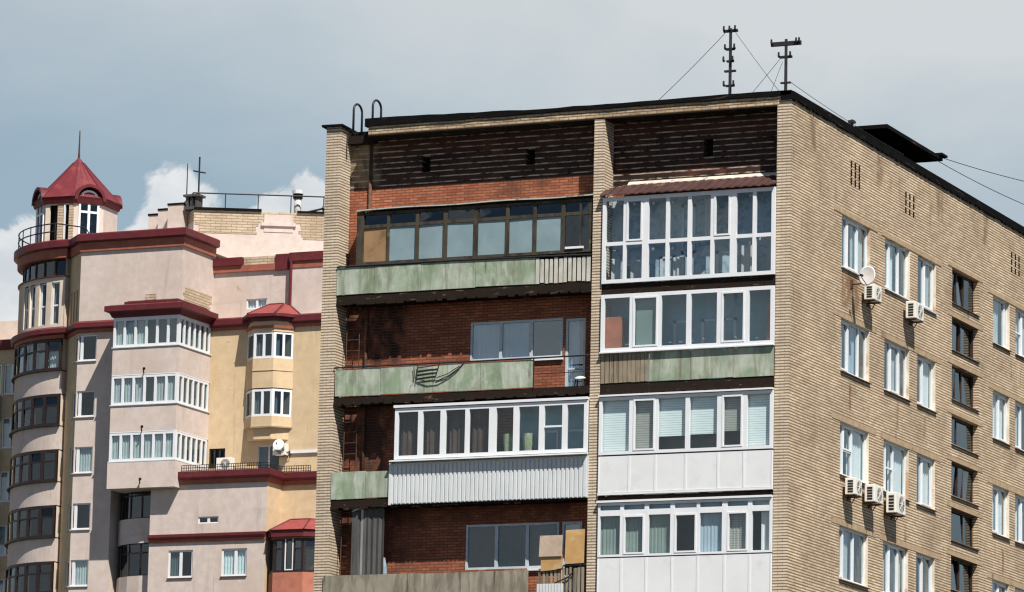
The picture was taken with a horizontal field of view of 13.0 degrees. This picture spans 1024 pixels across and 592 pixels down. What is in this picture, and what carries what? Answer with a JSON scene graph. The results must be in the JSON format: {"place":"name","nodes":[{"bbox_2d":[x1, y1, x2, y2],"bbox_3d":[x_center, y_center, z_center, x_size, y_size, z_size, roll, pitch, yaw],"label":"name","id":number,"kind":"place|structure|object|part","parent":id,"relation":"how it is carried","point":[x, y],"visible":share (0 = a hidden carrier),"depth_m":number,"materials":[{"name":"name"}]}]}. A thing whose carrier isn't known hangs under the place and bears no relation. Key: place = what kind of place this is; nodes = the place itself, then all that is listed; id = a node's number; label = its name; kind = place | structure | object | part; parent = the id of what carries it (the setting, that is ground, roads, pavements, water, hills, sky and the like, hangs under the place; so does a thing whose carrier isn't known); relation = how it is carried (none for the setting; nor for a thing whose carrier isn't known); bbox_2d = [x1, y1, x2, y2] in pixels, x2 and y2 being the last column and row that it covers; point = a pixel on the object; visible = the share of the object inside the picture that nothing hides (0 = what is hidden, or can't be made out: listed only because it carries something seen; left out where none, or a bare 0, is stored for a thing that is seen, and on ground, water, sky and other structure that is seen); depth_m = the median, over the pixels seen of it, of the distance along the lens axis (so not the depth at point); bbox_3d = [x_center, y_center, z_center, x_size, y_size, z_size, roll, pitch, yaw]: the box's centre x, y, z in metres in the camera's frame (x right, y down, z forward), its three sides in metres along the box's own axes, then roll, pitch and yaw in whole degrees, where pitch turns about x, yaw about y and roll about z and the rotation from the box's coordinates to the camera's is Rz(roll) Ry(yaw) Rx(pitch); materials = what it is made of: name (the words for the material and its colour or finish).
{"place":"outdoors","nodes":[
{"label":"outdoors","id":0,"kind":"place"},
{"bbox_2d":[0,0,1023,320],"label":"sky","id":1,"kind":"structure","parent":0,"point":[151,88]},
{"label":"ground","id":2,"kind":"structure","parent":0,"visible":0},
{"bbox_2d":[0,131,324,591],"bbox_3d":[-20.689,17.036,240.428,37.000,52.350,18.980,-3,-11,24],"label":"residential tower","id":3,"kind":"structure","parent":2,"relation":"on","point":[159,365],"depth_m":234.00,"materials":[{"name":"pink paint"}]},
{"bbox_2d":[0,364,1,395],"bbox_3d":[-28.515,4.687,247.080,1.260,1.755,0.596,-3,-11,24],"label":"window","id":4,"kind":"structure","parent":3,"relation":"in","point":[1,364],"depth_m":246.75,"materials":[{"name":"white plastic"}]},
{"bbox_2d":[0,579,4,591],"bbox_3d":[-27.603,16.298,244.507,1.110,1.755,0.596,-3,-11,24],"label":"window","id":5,"kind":"structure","parent":3,"relation":"in","point":[2,581],"depth_m":244.56,"materials":[{"name":"grey glass"}]},
{"bbox_2d":[0,525,7,556],"bbox_3d":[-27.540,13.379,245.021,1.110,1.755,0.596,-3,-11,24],"label":"window","id":6,"kind":"structure","parent":3,"relation":"in","point":[3,528],"depth_m":245.04,"materials":[{"name":"grey glass"}]},
{"bbox_2d":[0,471,9,502],"bbox_3d":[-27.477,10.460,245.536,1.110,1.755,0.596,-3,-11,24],"label":"window","id":7,"kind":"structure","parent":3,"relation":"in","point":[4,475],"depth_m":245.58,"materials":[{"name":"grey glass"}]},
{"bbox_2d":[1,417,11,448],"bbox_3d":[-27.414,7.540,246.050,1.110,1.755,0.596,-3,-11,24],"label":"window","id":8,"kind":"structure","parent":3,"relation":"in","point":[6,443],"depth_m":246.12,"materials":[{"name":"grey glass"}]},
{"bbox_2d":[2,364,16,395],"bbox_3d":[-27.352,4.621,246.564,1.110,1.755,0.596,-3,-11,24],"label":"window","id":9,"kind":"structure","parent":3,"relation":"in","point":[9,368],"depth_m":246.60,"materials":[{"name":"grey glass"}]},
{"bbox_2d":[25,287,28,328],"bbox_3d":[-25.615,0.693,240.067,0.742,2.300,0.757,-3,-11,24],"label":"tall window","id":10,"kind":"structure","parent":3,"relation":"in","point":[28,287],"depth_m":240.07,"materials":[{"name":"grey glass"}]},
{"bbox_2d":[31,285,35,327],"bbox_3d":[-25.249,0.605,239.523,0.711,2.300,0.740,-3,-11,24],"label":"tall window","id":11,"kind":"structure","parent":3,"relation":"in","point":[33,287],"depth_m":239.48,"materials":[{"name":"white plastic"}]},
{"bbox_2d":[35,194,43,242],"bbox_3d":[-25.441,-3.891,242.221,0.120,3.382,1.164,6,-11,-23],"label":"arched window","id":12,"kind":"structure","parent":3,"relation":"in","point":[40,211],"depth_m":242.19,"materials":[{"name":"white plastic"}]},
{"bbox_2d":[40,283,46,325],"bbox_3d":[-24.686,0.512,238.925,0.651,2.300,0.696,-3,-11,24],"label":"tall window","id":13,"kind":"structure","parent":3,"relation":"in","point":[44,286],"depth_m":238.78,"materials":[{"name":"white plastic"}]},
{"bbox_2d":[52,282,59,324],"bbox_3d":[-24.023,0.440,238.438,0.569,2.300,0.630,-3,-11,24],"label":"tall window","id":14,"kind":"structure","parent":3,"relation":"in","point":[56,285],"depth_m":238.26,"materials":[{"name":"white plastic"}]},
{"bbox_2d":[63,561,68,588],"bbox_3d":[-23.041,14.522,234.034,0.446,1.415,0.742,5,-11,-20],"label":"window","id":15,"kind":"structure","parent":3,"relation":"in","point":[67,573],"depth_m":234.28,"materials":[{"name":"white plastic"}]},
{"bbox_2d":[66,505,70,531],"bbox_3d":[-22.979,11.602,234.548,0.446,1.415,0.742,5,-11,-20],"label":"window","id":16,"kind":"structure","parent":3,"relation":"in","point":[69,521],"depth_m":234.79,"materials":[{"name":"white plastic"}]},
{"bbox_2d":[68,448,73,475],"bbox_3d":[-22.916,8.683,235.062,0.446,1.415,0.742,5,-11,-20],"label":"window","id":17,"kind":"structure","parent":3,"relation":"in","point":[72,450],"depth_m":235.31,"materials":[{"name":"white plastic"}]},
{"bbox_2d":[70,392,75,419],"bbox_3d":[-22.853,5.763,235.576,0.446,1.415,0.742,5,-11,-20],"label":"window","id":18,"kind":"structure","parent":3,"relation":"in","point":[74,394],"depth_m":235.83,"materials":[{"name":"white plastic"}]},
{"bbox_2d":[72,337,77,363],"bbox_3d":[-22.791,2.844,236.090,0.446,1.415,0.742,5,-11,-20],"label":"window","id":19,"kind":"structure","parent":3,"relation":"in","point":[76,339],"depth_m":236.34,"materials":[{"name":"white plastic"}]},
{"bbox_2d":[69,560,88,586],"bbox_3d":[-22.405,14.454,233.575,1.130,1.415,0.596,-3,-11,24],"label":"window","id":20,"kind":"structure","parent":3,"relation":"in","point":[79,568],"depth_m":233.53,"materials":[{"name":"white plastic"}]},
{"bbox_2d":[72,503,90,529],"bbox_3d":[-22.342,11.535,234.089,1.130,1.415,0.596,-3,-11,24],"label":"window","id":21,"kind":"structure","parent":3,"relation":"in","point":[81,511],"depth_m":233.99,"materials":[{"name":"white plastic"}]},
{"bbox_2d":[73,447,92,473],"bbox_3d":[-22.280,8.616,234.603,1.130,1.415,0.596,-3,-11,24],"label":"window","id":22,"kind":"structure","parent":3,"relation":"in","point":[83,455],"depth_m":234.56,"materials":[{"name":"white glass"}]},
{"bbox_2d":[75,391,94,417],"bbox_3d":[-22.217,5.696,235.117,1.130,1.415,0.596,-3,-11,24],"label":"window","id":23,"kind":"structure","parent":3,"relation":"in","point":[85,399],"depth_m":235.02,"materials":[{"name":"white plastic"}]},
{"bbox_2d":[77,335,96,361],"bbox_3d":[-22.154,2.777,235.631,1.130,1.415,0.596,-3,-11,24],"label":"window","id":24,"kind":"structure","parent":3,"relation":"in","point":[88,343],"depth_m":235.54,"materials":[{"name":"grey glass"}]},
{"bbox_2d":[77,190,99,234],"bbox_3d":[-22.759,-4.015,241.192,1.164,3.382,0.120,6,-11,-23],"label":"arched window","id":25,"kind":"structure","parent":3,"relation":"in","point":[88,214],"depth_m":241.24,"materials":[{"name":"white plastic"}]},
{"bbox_2d":[166,550,192,578],"bbox_3d":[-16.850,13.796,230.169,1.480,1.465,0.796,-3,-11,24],"label":"window","id":26,"kind":"structure","parent":3,"relation":"in","point":[180,561],"depth_m":229.97,"materials":[{"name":"white plastic"}]},
{"bbox_2d":[186,163,187,193],"bbox_3d":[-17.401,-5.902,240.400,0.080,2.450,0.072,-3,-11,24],"label":"rod antenna","id":27,"kind":"object","parent":3,"relation":"attached to","point":[187,179],"visible":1,"depth_m":240.44,"materials":[{"name":"metal"}]},
{"bbox_2d":[193,157,205,191],"bbox_3d":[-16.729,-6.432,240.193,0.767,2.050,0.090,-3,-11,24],"label":"roof antenna","id":28,"kind":"object","parent":3,"relation":"on","point":[199,171],"visible":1,"depth_m":240.16,"materials":[{"name":"metal"}]},
{"bbox_2d":[198,516,217,523],"bbox_3d":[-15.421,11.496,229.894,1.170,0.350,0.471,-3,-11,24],"label":"window","id":29,"kind":"structure","parent":3,"relation":"in","point":[213,519],"depth_m":229.69,"materials":[{"name":"white plastic"}]},
{"bbox_2d":[209,448,224,468],"bbox_3d":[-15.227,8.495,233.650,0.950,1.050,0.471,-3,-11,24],"label":"window","id":30,"kind":"structure","parent":3,"relation":"in","point":[213,453],"depth_m":233.53,"materials":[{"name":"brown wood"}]},
{"bbox_2d":[216,457,234,469],"bbox_3d":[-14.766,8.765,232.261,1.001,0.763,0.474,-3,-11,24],"label":"air conditioner","id":31,"kind":"object","parent":3,"relation":"attached to","point":[220,461],"visible":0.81,"depth_m":232.10,"materials":[{"name":"white plastic"}]},
{"bbox_2d":[221,548,246,576],"bbox_3d":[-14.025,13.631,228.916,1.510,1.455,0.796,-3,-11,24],"label":"window","id":32,"kind":"structure","parent":3,"relation":"in","point":[234,561],"depth_m":228.74,"materials":[{"name":"white plastic"}]},
{"bbox_2d":[247,298,266,308],"bbox_3d":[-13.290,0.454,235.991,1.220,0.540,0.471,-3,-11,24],"label":"window","id":33,"kind":"structure","parent":3,"relation":"in","point":[251,303],"depth_m":235.88,"materials":[{"name":"white plastic"}]},
{"bbox_2d":[258,445,279,469],"bbox_3d":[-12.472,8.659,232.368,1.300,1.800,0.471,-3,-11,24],"label":"terrace door","id":34,"kind":"structure","parent":3,"relation":"in","point":[265,453],"depth_m":232.28,"materials":[{"name":"glass"}]},
{"bbox_2d":[273,443,289,457],"bbox_3d":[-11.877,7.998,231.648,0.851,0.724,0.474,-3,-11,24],"label":"air conditioner","id":35,"kind":"object","parent":3,"relation":"attached to","point":[281,452],"visible":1,"depth_m":231.48,"materials":[{"name":"white plastic"}]},
{"bbox_2d":[273,439,290,454],"bbox_3d":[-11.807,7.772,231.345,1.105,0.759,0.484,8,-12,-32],"label":"satellite dish","id":36,"kind":"object","parent":3,"relation":"attached to","point":[278,444],"visible":1,"depth_m":231.23,"materials":[{"name":"white paint"}]},
{"bbox_2d":[292,189,303,212],"bbox_3d":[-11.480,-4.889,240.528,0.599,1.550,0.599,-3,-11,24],"label":"vent stack","id":37,"kind":"object","parent":3,"relation":"on","point":[297,203],"visible":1,"depth_m":240.38,"materials":[{"name":"metal"}]},
{"bbox_2d":[310,206,324,211],"bbox_3d":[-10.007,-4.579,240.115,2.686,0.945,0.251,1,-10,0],"label":"broken aerial","id":38,"kind":"object","parent":3,"relation":"on","point":[322,209],"visible":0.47,"depth_m":240.06,"materials":[{"name":"metal"}]},
{"bbox_2d":[313,90,1023,591],"bbox_3d":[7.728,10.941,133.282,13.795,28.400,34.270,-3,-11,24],"label":"apartment building","id":39,"kind":"structure","parent":2,"relation":"on","point":[505,262],"depth_m":120.15,"materials":[{"name":"yellow brick"}]},
{"bbox_2d":[351,507,384,574],"bbox_3d":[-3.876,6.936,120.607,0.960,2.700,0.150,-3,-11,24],"label":"asbestos sheet","id":40,"kind":"object","parent":39,"relation":"on","point":[367,546],"visible":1,"depth_m":120.66,"materials":[{"name":"grey concrete"}]},
{"bbox_2d":[383,558,386,573],"bbox_3d":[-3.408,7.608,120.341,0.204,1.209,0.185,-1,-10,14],"label":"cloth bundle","id":41,"kind":"object","parent":39,"relation":"on","point":[384,567],"visible":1,"depth_m":120.39,"materials":[{"name":"white fabric"}]},
{"bbox_2d":[412,363,463,381],"bbox_3d":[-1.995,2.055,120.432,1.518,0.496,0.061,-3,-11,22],"label":"drying rack","id":42,"kind":"object","parent":39,"relation":"attached to","point":[432,373],"visible":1,"depth_m":120.50,"materials":[{"name":"metal"}]},
{"bbox_2d":[503,434,512,450],"bbox_3d":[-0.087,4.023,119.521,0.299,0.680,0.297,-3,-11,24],"label":"flower pot","id":43,"kind":"object","parent":39,"relation":"on","point":[508,442],"visible":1,"depth_m":119.42,"materials":[{"name":"green ceramic"}]},
{"bbox_2d":[465,522,558,569],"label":"window","id":44,"kind":"structure","parent":39,"relation":"in","point":[515,545],"depth_m":119.69,"materials":[{"name":"grey glass"}]},
{"bbox_2d":[470,318,562,360],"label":"window","id":45,"kind":"structure","parent":39,"relation":"in","point":[534,337],"depth_m":120.86,"materials":[{"name":"grey glass"}]},
{"bbox_2d":[523,433,533,450],"bbox_3d":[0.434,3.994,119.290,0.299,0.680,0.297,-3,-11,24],"label":"flower pot","id":46,"kind":"object","parent":39,"relation":"on","point":[528,441],"visible":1,"depth_m":119.20,"materials":[{"name":"green ceramic"}]},
{"bbox_2d":[537,583,562,591],"bbox_3d":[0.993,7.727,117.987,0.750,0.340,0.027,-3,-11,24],"label":"corrugated sheet","id":47,"kind":"object","parent":39,"relation":"attached to","point":[558,587],"visible":1,"depth_m":117.97,"materials":[{"name":"grey metal"}]},
{"bbox_2d":[539,535,562,556],"bbox_3d":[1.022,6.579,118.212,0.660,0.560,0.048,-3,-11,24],"label":"plywood board","id":48,"kind":"object","parent":39,"relation":"attached to","point":[550,545],"visible":1,"depth_m":118.20,"materials":[{"name":"beige wood"}]},
{"bbox_2d":[541,554,562,570],"bbox_3d":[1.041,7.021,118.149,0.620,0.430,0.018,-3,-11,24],"label":"plywood board","id":49,"kind":"object","parent":39,"relation":"attached to","point":[551,563],"visible":1,"depth_m":118.14,"materials":[{"name":"yellow wood"}]},
{"bbox_2d":[561,521,581,591],"bbox_3d":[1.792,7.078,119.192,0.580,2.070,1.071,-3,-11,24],"label":"balcony door","id":50,"kind":"structure","parent":39,"relation":"in","point":[573,525],"depth_m":118.90,"materials":[{"name":"grey paint"}]},
{"bbox_2d":[564,529,584,563],"bbox_3d":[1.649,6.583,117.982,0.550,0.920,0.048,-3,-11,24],"label":"plywood board","id":51,"kind":"object","parent":39,"relation":"on","point":[574,545],"visible":1,"depth_m":117.97,"materials":[{"name":"yellow wood"}]},
{"bbox_2d":[565,318,585,386],"bbox_3d":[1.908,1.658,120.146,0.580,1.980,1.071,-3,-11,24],"label":"balcony door","id":52,"kind":"structure","parent":39,"relation":"in","point":[575,327],"depth_m":119.83,"materials":[{"name":"grey paint"}]},
{"bbox_2d":[574,376,585,385],"bbox_3d":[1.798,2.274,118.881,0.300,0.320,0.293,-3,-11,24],"label":"stool","id":53,"kind":"object","parent":39,"relation":"on","point":[579,377],"visible":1,"depth_m":118.83,"materials":[{"name":"white paint"}]},
{"bbox_2d":[604,317,625,383],"bbox_3d":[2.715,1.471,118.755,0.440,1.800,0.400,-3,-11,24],"label":"cabinet","id":54,"kind":"object","parent":39,"relation":"on","point":[615,332],"visible":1,"depth_m":118.66,"materials":[{"name":"brown wood"}]},
{"bbox_3d":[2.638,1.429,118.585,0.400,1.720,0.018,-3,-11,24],"label":"door","id":55,"kind":"part","parent":54,"relation":"part of","materials":[{"name":"brown wood"}]},
{"bbox_2d":[722,25,737,93],"bbox_3d":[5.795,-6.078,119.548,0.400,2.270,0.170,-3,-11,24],"label":"antenna mast","id":56,"kind":"object","parent":39,"relation":"on","point":[731,84],"visible":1,"depth_m":119.58,"materials":[{"name":"metal"}]},
{"bbox_2d":[659,33,724,99],"bbox_3d":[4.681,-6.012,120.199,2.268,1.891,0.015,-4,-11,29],"label":"cable","id":57,"kind":"object","parent":56,"relation":"attached to","point":[692,67],"visible":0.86,"depth_m":120.15,"materials":[{"name":"metal"}]},
{"bbox_2d":[735,32,778,90],"bbox_3d":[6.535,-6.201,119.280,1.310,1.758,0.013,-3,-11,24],"label":"cable","id":58,"kind":"object","parent":56,"relation":"attached to","point":[757,62],"visible":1,"depth_m":119.30,"materials":[{"name":"metal"}]},
{"bbox_2d":[770,37,801,89],"bbox_3d":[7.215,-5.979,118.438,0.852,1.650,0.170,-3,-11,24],"label":"antenna mast","id":59,"kind":"object","parent":39,"relation":"on","point":[786,43],"visible":1,"depth_m":118.49,"materials":[{"name":"metal"}]},
{"bbox_2d":[791,82,903,154],"bbox_3d":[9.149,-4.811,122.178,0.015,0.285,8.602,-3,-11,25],"label":"cable","id":60,"kind":"object","parent":59,"relation":"attached to","point":[845,119],"visible":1,"depth_m":121.91,"materials":[{"name":"metal"}]},
{"bbox_2d":[842,477,861,502],"bbox_3d":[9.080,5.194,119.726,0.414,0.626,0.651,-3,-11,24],"label":"air conditioner","id":61,"kind":"object","parent":39,"relation":"attached to","point":[853,487],"visible":1,"depth_m":119.48,"materials":[{"name":"white plastic"}]},
{"bbox_2d":[839,422,865,484],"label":"window","id":62,"kind":"structure","parent":39,"relation":"in","point":[852,440],"depth_m":121.22,"materials":[{"name":"white plastic"}]},
{"bbox_2d":[841,216,866,275],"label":"window","id":63,"kind":"structure","parent":39,"relation":"in","point":[854,236],"depth_m":121.96,"materials":[{"name":"white plastic"}]},
{"bbox_2d":[839,526,869,588],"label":"window","id":64,"kind":"structure","parent":39,"relation":"in","point":[851,543],"depth_m":120.74,"materials":[{"name":"white plastic"}]},
{"bbox_2d":[840,319,871,383],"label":"window","id":65,"kind":"structure","parent":39,"relation":"in","point":[853,338],"depth_m":121.57,"materials":[{"name":"white plastic"}]},
{"bbox_2d":[850,266,874,288],"bbox_3d":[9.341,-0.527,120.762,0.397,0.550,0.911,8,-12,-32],"label":"satellite dish","id":66,"kind":"object","parent":39,"relation":"attached to","point":[866,275],"visible":1,"depth_m":120.68,"materials":[{"name":"white paint"}]},
{"bbox_2d":[861,284,880,309],"bbox_3d":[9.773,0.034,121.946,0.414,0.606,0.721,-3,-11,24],"label":"air conditioner","id":67,"kind":"object","parent":39,"relation":"attached to","point":[872,293],"visible":1,"depth_m":121.67,"materials":[{"name":"white plastic"}]},
{"bbox_2d":[862,484,882,510],"bbox_3d":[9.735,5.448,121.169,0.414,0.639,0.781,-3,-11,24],"label":"air conditioner","id":68,"kind":"object","parent":39,"relation":"attached to","point":[873,494],"visible":1,"depth_m":120.87,"materials":[{"name":"white plastic"}]},
{"bbox_2d":[883,492,904,520],"bbox_3d":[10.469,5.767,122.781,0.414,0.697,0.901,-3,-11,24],"label":"air conditioner","id":69,"kind":"object","parent":39,"relation":"attached to","point":[895,504],"visible":1,"depth_m":122.43,"materials":[{"name":"white plastic"}]},
{"bbox_2d":[883,542,904,591],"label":"window","id":70,"kind":"structure","parent":39,"relation":"in","point":[893,556],"depth_m":123.67,"materials":[{"name":"white plastic"}]},
{"bbox_2d":[883,441,910,501],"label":"window","id":71,"kind":"structure","parent":39,"relation":"in","point":[894,456],"depth_m":124.21,"materials":[{"name":"white plastic"}]},
{"bbox_2d":[884,239,910,300],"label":"window","id":72,"kind":"structure","parent":39,"relation":"in","point":[895,255],"depth_m":125.03,"materials":[{"name":"white plastic"}]},
{"bbox_2d":[884,340,911,401],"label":"window","id":73,"kind":"structure","parent":39,"relation":"in","point":[894,355],"depth_m":124.58,"materials":[{"name":"white plastic"}]},
{"bbox_2d":[903,301,923,327],"bbox_3d":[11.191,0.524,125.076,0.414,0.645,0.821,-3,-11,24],"label":"air conditioner","id":74,"kind":"object","parent":39,"relation":"attached to","point":[914,311],"visible":1,"depth_m":124.77,"materials":[{"name":"white plastic"}]},
{"bbox_2d":[916,553,930,591],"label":"window","id":75,"kind":"structure","parent":39,"relation":"in","point":[923,563],"depth_m":126.11,"materials":[{"name":"white plastic"}]},
{"bbox_2d":[916,454,936,511],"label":"window","id":76,"kind":"structure","parent":39,"relation":"in","point":[924,465],"depth_m":126.37,"materials":[{"name":"white plastic"}]},
{"bbox_2d":[917,355,937,413],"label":"window","id":77,"kind":"structure","parent":39,"relation":"in","point":[924,366],"depth_m":126.97,"materials":[{"name":"white plastic"}]},
{"bbox_2d":[918,256,937,314],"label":"window","id":78,"kind":"structure","parent":39,"relation":"in","point":[925,268],"depth_m":127.53,"materials":[{"name":"white plastic"}]},
{"bbox_2d":[951,557,971,591],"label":"stair window","id":79,"kind":"structure","parent":39,"relation":"in","point":[961,572],"depth_m":128.91,"materials":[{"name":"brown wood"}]},
{"bbox_2d":[951,367,979,411],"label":"stair window","id":80,"kind":"structure","parent":39,"relation":"in","point":[962,382],"depth_m":129.82,"materials":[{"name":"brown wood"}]},
{"bbox_2d":[951,416,979,455],"bbox_3d":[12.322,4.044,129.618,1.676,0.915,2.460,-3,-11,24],"label":"stair window","id":81,"kind":"structure","parent":39,"relation":"in","point":[962,432],"depth_m":129.66,"materials":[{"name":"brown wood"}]},
{"bbox_2d":[951,463,979,506],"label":"stair window","id":82,"kind":"structure","parent":39,"relation":"in","point":[961,478],"depth_m":129.32,"materials":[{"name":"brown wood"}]},
{"bbox_2d":[951,509,979,550],"bbox_3d":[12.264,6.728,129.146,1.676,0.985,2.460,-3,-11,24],"label":"stair window","id":83,"kind":"structure","parent":39,"relation":"in","point":[961,524],"depth_m":129.13,"materials":[{"name":"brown wood"}]},
{"bbox_2d":[952,270,979,316],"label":"stair window","id":84,"kind":"structure","parent":39,"relation":"in","point":[962,287],"depth_m":130.36,"materials":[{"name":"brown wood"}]},
{"bbox_2d":[952,319,979,363],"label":"stair window","id":85,"kind":"structure","parent":39,"relation":"in","point":[962,335],"depth_m":130.08,"materials":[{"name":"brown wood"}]},
{"bbox_2d":[928,155,1023,204],"bbox_3d":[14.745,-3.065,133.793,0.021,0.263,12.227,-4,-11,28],"label":"cable","id":86,"kind":"object","parent":39,"relation":"attached to","point":[973,180],"visible":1,"depth_m":131.20,"materials":[{"name":"metal"}]},
{"bbox_2d":[943,158,1022,180],"bbox_3d":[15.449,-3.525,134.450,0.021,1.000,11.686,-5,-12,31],"label":"cable","id":87,"kind":"object","parent":39,"relation":"on","point":[980,169],"visible":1,"depth_m":131.56,"materials":[{"name":"metal"}]},
{"bbox_2d":[992,580,1005,591],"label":"window","id":88,"kind":"structure","parent":39,"relation":"in","point":[996,586],"depth_m":131.71,"materials":[{"name":"white plastic"}]},
{"bbox_2d":[992,391,1010,445],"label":"window","id":89,"kind":"structure","parent":39,"relation":"in","point":[999,401],"depth_m":132.80,"materials":[{"name":"white plastic"}]},
{"bbox_2d":[992,486,1010,539],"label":"window","id":90,"kind":"structure","parent":39,"relation":"in","point":[998,495],"depth_m":132.48,"materials":[{"name":"white plastic"}]},
{"bbox_2d":[993,296,1011,351],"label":"window","id":91,"kind":"structure","parent":39,"relation":"in","point":[999,307],"depth_m":133.49,"materials":[{"name":"white plastic"}]},
{"bbox_2d":[1015,308,1023,358],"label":"window","id":92,"kind":"structure","parent":39,"relation":"in","point":[1019,315],"depth_m":134.99,"materials":[{"name":"white plastic"}]},
{"bbox_2d":[1015,402,1023,451],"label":"window","id":93,"kind":"structure","parent":39,"relation":"in","point":[1019,408],"depth_m":134.50,"materials":[{"name":"white plastic"}]},
{"bbox_2d":[1015,495,1023,544],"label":"window","id":94,"kind":"structure","parent":39,"relation":"in","point":[1019,501],"depth_m":134.04,"materials":[{"name":"white plastic"}]}
]}

